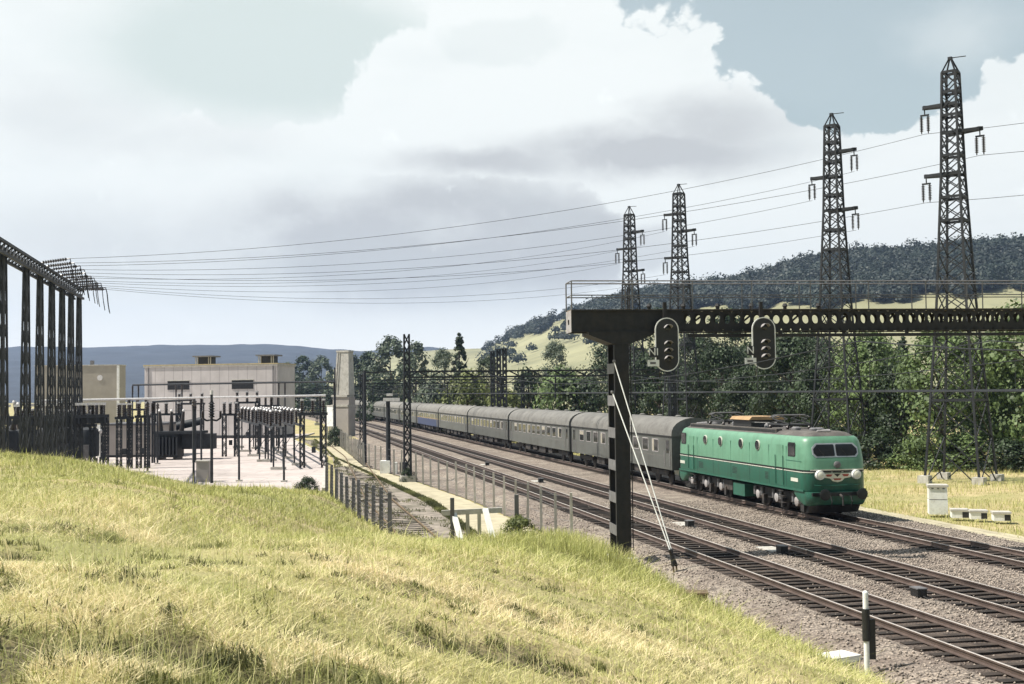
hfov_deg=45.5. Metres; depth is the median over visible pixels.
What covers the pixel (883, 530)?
railway track
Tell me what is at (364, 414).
slim mast
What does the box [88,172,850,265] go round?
power line wire
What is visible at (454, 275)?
power line wire
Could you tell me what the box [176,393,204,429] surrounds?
disconnector stand
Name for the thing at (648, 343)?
tree
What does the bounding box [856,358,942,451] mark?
tree
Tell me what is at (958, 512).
trough block
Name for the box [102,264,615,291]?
power line wire
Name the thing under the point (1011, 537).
trackside path
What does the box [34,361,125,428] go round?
beige building
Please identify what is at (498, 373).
lattice mast
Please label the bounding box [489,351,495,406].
lattice mast
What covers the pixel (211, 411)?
candelabra post
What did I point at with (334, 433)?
bush
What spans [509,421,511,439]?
door
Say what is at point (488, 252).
power line wire
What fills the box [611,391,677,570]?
guy wire
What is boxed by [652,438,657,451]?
window
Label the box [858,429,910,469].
bush
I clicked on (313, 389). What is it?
catenary portal
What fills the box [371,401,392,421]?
passenger coach
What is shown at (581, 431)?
window
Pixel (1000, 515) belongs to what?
trough block
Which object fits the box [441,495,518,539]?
siding barrier
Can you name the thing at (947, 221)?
lattice pylon
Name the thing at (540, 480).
track box
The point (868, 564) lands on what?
railway track
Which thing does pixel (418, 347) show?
tree
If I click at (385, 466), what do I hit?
feeder post
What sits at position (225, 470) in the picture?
yard
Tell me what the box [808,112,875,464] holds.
lattice pylon
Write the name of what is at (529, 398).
bush
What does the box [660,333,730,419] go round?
tree
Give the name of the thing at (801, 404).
tree
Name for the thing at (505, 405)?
lattice mast
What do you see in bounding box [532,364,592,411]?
bush
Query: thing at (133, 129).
sky
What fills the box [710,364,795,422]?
tree
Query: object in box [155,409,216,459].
power transformer
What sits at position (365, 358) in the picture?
tree
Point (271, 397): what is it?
bus tube
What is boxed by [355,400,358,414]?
passenger coach
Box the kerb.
[291,433,324,490]
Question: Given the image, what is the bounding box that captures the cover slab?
[823,650,861,667]
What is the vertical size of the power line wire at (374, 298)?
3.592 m
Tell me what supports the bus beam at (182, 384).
on the yard at (225, 470)
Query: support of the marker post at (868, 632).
on the ballast bed
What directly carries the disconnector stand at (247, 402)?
on the yard at (225, 470)
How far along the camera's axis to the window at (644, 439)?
76.10 m
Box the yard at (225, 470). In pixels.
[73,434,324,490]
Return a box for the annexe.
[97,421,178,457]
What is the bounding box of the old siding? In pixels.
[302,440,464,538]
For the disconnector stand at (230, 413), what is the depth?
121.57 m
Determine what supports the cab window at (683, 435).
in the electric locomotive
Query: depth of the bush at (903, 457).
88.95 m
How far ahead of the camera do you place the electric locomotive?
57.29 m
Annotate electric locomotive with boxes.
[679,412,867,513]
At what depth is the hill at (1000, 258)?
725.51 m
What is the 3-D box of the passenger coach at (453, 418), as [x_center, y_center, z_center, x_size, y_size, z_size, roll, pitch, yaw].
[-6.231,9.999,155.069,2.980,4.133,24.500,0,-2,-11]
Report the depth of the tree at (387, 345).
312.77 m
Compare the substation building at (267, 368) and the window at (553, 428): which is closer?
the window at (553, 428)
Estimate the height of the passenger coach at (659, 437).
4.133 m
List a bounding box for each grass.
[512,442,1023,537]
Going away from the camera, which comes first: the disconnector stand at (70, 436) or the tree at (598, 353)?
the disconnector stand at (70, 436)
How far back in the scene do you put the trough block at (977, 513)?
55.40 m
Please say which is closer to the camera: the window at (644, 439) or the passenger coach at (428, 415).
the window at (644, 439)
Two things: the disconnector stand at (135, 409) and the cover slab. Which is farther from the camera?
the disconnector stand at (135, 409)
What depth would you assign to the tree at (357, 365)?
389.21 m
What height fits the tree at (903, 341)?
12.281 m
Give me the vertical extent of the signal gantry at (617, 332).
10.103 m
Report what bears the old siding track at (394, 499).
on the old siding
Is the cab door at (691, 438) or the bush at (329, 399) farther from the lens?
the bush at (329, 399)
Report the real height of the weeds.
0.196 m
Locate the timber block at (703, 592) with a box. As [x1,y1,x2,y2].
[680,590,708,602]
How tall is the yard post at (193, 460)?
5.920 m
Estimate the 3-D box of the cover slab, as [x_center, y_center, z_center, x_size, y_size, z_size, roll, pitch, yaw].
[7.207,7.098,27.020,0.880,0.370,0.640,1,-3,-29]
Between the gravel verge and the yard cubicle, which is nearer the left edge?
the yard cubicle
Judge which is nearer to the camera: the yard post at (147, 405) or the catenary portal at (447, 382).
the yard post at (147, 405)
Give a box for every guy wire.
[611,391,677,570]
[612,360,674,572]
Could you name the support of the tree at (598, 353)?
on the ground at (536, 638)
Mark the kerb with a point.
(323, 479)
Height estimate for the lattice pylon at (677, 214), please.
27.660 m
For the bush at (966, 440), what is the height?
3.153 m
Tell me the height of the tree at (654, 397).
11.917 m
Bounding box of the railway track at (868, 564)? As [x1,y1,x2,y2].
[305,412,1023,626]
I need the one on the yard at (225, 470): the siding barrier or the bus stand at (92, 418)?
the bus stand at (92, 418)
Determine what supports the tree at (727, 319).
on the ground at (536, 638)
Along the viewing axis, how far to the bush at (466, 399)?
184.34 m
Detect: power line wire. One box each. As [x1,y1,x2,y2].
[70,134,923,258]
[84,201,808,269]
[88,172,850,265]
[94,155,979,262]
[95,230,854,280]
[97,203,923,274]
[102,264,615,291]
[104,231,664,278]
[105,246,694,286]
[106,246,638,283]
[107,285,638,302]
[114,275,660,298]
[927,195,1021,202]
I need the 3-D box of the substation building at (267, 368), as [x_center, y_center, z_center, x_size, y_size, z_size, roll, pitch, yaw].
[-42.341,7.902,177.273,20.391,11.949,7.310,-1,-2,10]
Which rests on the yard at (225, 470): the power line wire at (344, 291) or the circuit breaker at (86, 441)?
the circuit breaker at (86, 441)
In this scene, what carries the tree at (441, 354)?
on the ground at (536, 638)
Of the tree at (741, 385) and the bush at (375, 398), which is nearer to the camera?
the tree at (741, 385)
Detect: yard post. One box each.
[144,402,150,472]
[155,403,159,463]
[190,399,196,483]
[236,411,242,481]
[281,442,286,481]
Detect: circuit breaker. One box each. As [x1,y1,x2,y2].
[5,402,19,453]
[12,400,39,453]
[39,406,61,453]
[56,402,78,454]
[78,427,101,463]
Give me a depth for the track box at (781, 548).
43.42 m
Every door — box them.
[197,464,207,479]
[251,424,262,434]
[465,416,466,431]
[505,420,506,439]
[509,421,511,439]
[565,426,567,450]
[573,427,575,451]
[664,437,669,469]
[688,436,696,484]
[775,444,786,502]
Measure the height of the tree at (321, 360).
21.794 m
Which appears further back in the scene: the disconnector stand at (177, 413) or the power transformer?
the disconnector stand at (177, 413)
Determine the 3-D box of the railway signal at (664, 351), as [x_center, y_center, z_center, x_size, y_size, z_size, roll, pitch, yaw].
[5.217,-0.083,42.230,1.120,2.622,0.620,0,-2,-7]
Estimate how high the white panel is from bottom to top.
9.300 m
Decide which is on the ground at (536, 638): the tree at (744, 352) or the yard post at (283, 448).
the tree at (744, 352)
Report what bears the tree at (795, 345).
on the ground at (536, 638)
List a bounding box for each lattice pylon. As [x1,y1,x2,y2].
[615,206,650,414]
[662,184,702,417]
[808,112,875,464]
[917,56,1003,484]
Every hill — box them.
[5,344,443,402]
[326,232,1023,410]
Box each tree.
[294,355,314,409]
[302,355,333,398]
[353,355,361,399]
[354,350,380,393]
[362,334,412,399]
[396,340,430,401]
[425,347,457,404]
[474,355,507,401]
[535,339,575,405]
[576,342,639,412]
[591,356,661,415]
[629,346,694,416]
[631,307,687,414]
[658,362,727,419]
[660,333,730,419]
[677,333,755,422]
[692,306,750,410]
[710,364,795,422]
[719,333,797,414]
[745,331,833,426]
[761,329,838,426]
[788,346,864,429]
[818,332,906,457]
[835,337,909,434]
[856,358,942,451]
[885,318,1014,468]
[896,336,912,432]
[937,337,1023,461]
[965,298,1023,453]
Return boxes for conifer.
[450,332,469,404]
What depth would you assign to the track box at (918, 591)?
33.72 m
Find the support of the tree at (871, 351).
on the ground at (536, 638)
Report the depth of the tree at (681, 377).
133.66 m
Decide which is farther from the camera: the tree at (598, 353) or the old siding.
the tree at (598, 353)
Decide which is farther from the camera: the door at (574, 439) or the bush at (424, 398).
the bush at (424, 398)
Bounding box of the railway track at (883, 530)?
[305,410,1023,571]
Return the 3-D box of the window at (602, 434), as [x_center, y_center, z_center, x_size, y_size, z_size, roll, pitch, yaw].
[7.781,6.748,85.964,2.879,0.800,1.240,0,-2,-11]
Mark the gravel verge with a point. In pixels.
(451, 485)
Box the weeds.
[302,438,482,538]
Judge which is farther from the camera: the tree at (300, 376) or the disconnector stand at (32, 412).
the tree at (300, 376)
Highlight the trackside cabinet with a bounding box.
[926,484,948,514]
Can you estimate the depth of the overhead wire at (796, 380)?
53.67 m
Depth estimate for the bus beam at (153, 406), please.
111.73 m
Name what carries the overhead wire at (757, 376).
attached to the catenary portal at (447, 382)
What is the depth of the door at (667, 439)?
71.96 m
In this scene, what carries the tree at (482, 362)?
on the ground at (536, 638)
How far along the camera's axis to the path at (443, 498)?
71.25 m
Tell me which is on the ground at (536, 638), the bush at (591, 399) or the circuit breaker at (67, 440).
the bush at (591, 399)
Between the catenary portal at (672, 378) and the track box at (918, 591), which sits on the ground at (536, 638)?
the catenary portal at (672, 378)
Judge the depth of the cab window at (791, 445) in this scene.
54.85 m
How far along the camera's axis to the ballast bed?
39.46 m
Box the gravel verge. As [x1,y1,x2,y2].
[343,439,553,532]
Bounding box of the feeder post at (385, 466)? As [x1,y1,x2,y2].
[380,393,407,473]
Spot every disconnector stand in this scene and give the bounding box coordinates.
[18,408,51,449]
[58,409,75,458]
[64,410,96,462]
[83,405,105,459]
[115,403,133,468]
[126,400,147,421]
[134,402,151,467]
[150,402,181,430]
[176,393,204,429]
[222,402,237,456]
[234,391,259,450]
[256,395,280,445]
[298,399,327,467]
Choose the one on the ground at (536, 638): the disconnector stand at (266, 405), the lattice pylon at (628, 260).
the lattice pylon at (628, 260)
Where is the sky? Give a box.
[0,0,1023,350]
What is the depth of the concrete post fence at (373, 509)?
55.92 m
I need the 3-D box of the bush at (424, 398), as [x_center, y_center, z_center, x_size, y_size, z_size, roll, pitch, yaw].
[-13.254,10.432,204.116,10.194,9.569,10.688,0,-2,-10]
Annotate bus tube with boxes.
[45,394,325,463]
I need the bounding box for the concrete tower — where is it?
[331,350,354,436]
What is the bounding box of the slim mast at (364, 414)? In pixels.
[363,371,394,462]
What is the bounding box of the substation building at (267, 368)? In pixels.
[143,354,295,437]
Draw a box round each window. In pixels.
[552,427,555,436]
[558,428,561,437]
[580,430,583,440]
[586,431,590,441]
[593,431,597,442]
[600,432,605,443]
[633,436,638,448]
[642,437,648,449]
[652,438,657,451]
[681,432,685,443]
[788,442,794,456]
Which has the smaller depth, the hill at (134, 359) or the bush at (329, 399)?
the bush at (329, 399)
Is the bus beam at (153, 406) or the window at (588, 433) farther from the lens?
the bus beam at (153, 406)
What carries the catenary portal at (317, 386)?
on the ground at (536, 638)
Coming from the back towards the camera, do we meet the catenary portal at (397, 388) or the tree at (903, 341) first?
the catenary portal at (397, 388)
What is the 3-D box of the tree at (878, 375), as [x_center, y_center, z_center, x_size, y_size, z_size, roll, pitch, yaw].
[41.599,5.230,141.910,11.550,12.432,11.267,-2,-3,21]
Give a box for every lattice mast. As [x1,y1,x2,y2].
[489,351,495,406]
[495,349,501,406]
[501,348,507,407]
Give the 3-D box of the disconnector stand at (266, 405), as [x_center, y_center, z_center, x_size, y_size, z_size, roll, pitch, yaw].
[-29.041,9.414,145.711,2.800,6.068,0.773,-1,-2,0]
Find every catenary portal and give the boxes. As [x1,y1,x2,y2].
[298,385,358,418]
[314,383,408,424]
[333,380,453,401]
[359,374,524,448]
[400,334,678,481]
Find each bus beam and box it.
[131,381,335,441]
[151,399,196,462]
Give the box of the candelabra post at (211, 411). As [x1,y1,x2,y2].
[201,390,221,482]
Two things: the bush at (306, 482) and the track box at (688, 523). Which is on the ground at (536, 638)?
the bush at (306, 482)
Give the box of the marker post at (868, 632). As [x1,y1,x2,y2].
[862,590,875,674]
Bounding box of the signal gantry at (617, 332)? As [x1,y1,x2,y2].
[565,280,1023,563]
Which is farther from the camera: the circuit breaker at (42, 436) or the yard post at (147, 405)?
the circuit breaker at (42, 436)
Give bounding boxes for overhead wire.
[314,340,1023,394]
[318,341,1023,394]
[358,359,1023,393]
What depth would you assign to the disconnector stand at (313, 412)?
101.60 m
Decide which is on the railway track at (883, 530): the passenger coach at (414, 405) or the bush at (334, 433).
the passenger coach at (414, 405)
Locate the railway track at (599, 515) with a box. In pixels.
[305,415,1023,683]
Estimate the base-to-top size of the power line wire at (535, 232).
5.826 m
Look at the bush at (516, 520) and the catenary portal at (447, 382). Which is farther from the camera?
the catenary portal at (447, 382)
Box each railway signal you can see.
[648,302,678,377]
[745,302,775,374]
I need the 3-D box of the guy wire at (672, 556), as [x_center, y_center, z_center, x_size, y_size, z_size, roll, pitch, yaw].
[4.391,4.175,41.140,0.158,7.231,2.809,1,-3,-38]
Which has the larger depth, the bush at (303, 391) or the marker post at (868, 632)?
the bush at (303, 391)
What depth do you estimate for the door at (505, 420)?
119.83 m
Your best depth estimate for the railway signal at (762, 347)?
42.20 m
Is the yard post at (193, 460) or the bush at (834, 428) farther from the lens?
the bush at (834, 428)
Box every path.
[317,439,540,535]
[859,506,1023,542]
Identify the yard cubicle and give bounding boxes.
[195,460,209,481]
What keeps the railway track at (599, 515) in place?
on the ballast bed
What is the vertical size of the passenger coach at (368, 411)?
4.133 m
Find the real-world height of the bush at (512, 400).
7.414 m
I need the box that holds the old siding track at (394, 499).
[324,440,436,539]
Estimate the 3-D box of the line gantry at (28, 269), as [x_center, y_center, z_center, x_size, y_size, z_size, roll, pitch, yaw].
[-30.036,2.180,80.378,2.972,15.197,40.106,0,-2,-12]
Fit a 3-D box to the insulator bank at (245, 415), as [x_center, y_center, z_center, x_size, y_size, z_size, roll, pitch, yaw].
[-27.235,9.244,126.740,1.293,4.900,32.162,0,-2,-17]
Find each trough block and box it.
[949,508,968,517]
[968,509,987,518]
[990,510,1011,520]
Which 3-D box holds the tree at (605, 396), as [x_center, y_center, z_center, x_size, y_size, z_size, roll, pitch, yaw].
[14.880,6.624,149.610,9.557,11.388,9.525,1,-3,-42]
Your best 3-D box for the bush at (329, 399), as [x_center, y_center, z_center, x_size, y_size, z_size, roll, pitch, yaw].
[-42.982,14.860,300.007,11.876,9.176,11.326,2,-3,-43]
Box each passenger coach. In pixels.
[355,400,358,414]
[361,400,371,415]
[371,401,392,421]
[384,401,402,424]
[399,402,423,428]
[416,403,447,433]
[438,404,482,439]
[468,405,524,448]
[509,408,591,461]
[571,411,708,484]
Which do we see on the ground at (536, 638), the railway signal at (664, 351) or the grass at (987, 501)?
the grass at (987, 501)
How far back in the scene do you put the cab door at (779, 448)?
56.15 m
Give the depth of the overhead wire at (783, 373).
43.99 m
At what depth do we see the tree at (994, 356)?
88.32 m
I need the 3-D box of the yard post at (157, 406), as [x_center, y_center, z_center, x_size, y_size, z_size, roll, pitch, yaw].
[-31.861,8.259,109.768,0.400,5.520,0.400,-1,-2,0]
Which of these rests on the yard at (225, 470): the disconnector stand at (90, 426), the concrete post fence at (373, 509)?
the disconnector stand at (90, 426)
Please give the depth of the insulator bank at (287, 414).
116.66 m
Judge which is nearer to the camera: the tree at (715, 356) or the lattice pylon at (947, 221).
the lattice pylon at (947, 221)
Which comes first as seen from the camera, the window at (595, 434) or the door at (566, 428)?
the window at (595, 434)
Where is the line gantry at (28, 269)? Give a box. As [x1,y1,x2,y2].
[0,237,109,460]
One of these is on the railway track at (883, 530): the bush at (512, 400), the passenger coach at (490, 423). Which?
the passenger coach at (490, 423)
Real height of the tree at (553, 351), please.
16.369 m
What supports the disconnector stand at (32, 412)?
on the yard at (225, 470)
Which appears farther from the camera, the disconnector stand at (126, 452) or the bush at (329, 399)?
the bush at (329, 399)
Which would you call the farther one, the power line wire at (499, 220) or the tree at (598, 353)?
the tree at (598, 353)
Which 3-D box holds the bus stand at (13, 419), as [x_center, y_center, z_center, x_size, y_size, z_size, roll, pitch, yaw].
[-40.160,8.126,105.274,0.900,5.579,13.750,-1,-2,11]
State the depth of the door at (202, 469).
86.40 m
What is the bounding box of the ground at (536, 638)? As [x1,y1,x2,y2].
[0,402,1023,683]
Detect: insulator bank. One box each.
[233,406,269,461]
[251,406,285,469]
[272,406,305,464]
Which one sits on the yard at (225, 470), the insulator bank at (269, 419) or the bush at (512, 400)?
the insulator bank at (269, 419)
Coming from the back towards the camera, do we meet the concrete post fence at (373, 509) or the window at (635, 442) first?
the window at (635, 442)
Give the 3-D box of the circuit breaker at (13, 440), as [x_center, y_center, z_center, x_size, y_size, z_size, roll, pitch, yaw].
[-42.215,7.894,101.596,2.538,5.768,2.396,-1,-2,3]
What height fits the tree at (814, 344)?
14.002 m
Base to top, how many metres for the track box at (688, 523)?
0.350 m
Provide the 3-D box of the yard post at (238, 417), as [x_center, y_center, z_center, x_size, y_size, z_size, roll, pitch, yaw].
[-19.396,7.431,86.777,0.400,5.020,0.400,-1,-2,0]
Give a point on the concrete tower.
(345, 409)
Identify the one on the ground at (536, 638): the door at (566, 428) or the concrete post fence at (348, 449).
the concrete post fence at (348, 449)
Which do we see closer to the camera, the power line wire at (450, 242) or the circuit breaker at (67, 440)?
the power line wire at (450, 242)
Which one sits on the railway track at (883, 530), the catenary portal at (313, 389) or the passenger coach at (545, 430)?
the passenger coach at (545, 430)
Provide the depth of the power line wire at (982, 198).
77.32 m
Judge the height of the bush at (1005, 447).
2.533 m
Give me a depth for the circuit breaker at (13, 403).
103.56 m
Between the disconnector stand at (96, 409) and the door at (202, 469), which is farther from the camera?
the disconnector stand at (96, 409)
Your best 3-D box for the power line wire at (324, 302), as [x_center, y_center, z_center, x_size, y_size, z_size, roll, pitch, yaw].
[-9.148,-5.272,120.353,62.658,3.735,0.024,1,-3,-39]
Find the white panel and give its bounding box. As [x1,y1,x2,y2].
[326,367,335,425]
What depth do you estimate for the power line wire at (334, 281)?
107.63 m
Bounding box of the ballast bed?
[302,411,1023,683]
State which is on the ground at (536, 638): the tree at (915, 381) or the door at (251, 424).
the tree at (915, 381)
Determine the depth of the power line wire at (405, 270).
108.31 m
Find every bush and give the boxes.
[291,475,320,489]
[295,380,322,412]
[308,385,332,417]
[327,426,349,446]
[355,377,402,421]
[398,466,417,481]
[401,378,458,427]
[429,368,493,431]
[484,388,527,408]
[500,514,543,537]
[508,363,547,408]
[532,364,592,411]
[563,371,606,411]
[825,424,870,459]
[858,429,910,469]
[882,439,942,470]
[921,430,1013,471]
[971,437,1023,472]
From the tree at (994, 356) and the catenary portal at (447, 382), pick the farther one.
the catenary portal at (447, 382)
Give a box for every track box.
[531,478,544,482]
[672,520,703,528]
[756,544,793,555]
[909,586,945,601]
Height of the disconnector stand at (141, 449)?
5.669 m
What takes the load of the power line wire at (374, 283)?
attached to the line gantry at (28, 269)
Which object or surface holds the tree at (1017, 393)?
on the ground at (536, 638)
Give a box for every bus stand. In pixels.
[5,404,89,460]
[21,402,108,464]
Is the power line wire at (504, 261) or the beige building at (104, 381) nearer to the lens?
the power line wire at (504, 261)
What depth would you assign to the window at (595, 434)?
87.56 m
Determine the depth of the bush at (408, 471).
84.23 m
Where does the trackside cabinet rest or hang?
on the grass at (987, 501)
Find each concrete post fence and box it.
[325,462,391,536]
[327,426,572,534]
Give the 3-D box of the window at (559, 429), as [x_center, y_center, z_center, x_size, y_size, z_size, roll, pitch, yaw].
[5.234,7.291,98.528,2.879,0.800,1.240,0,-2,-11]

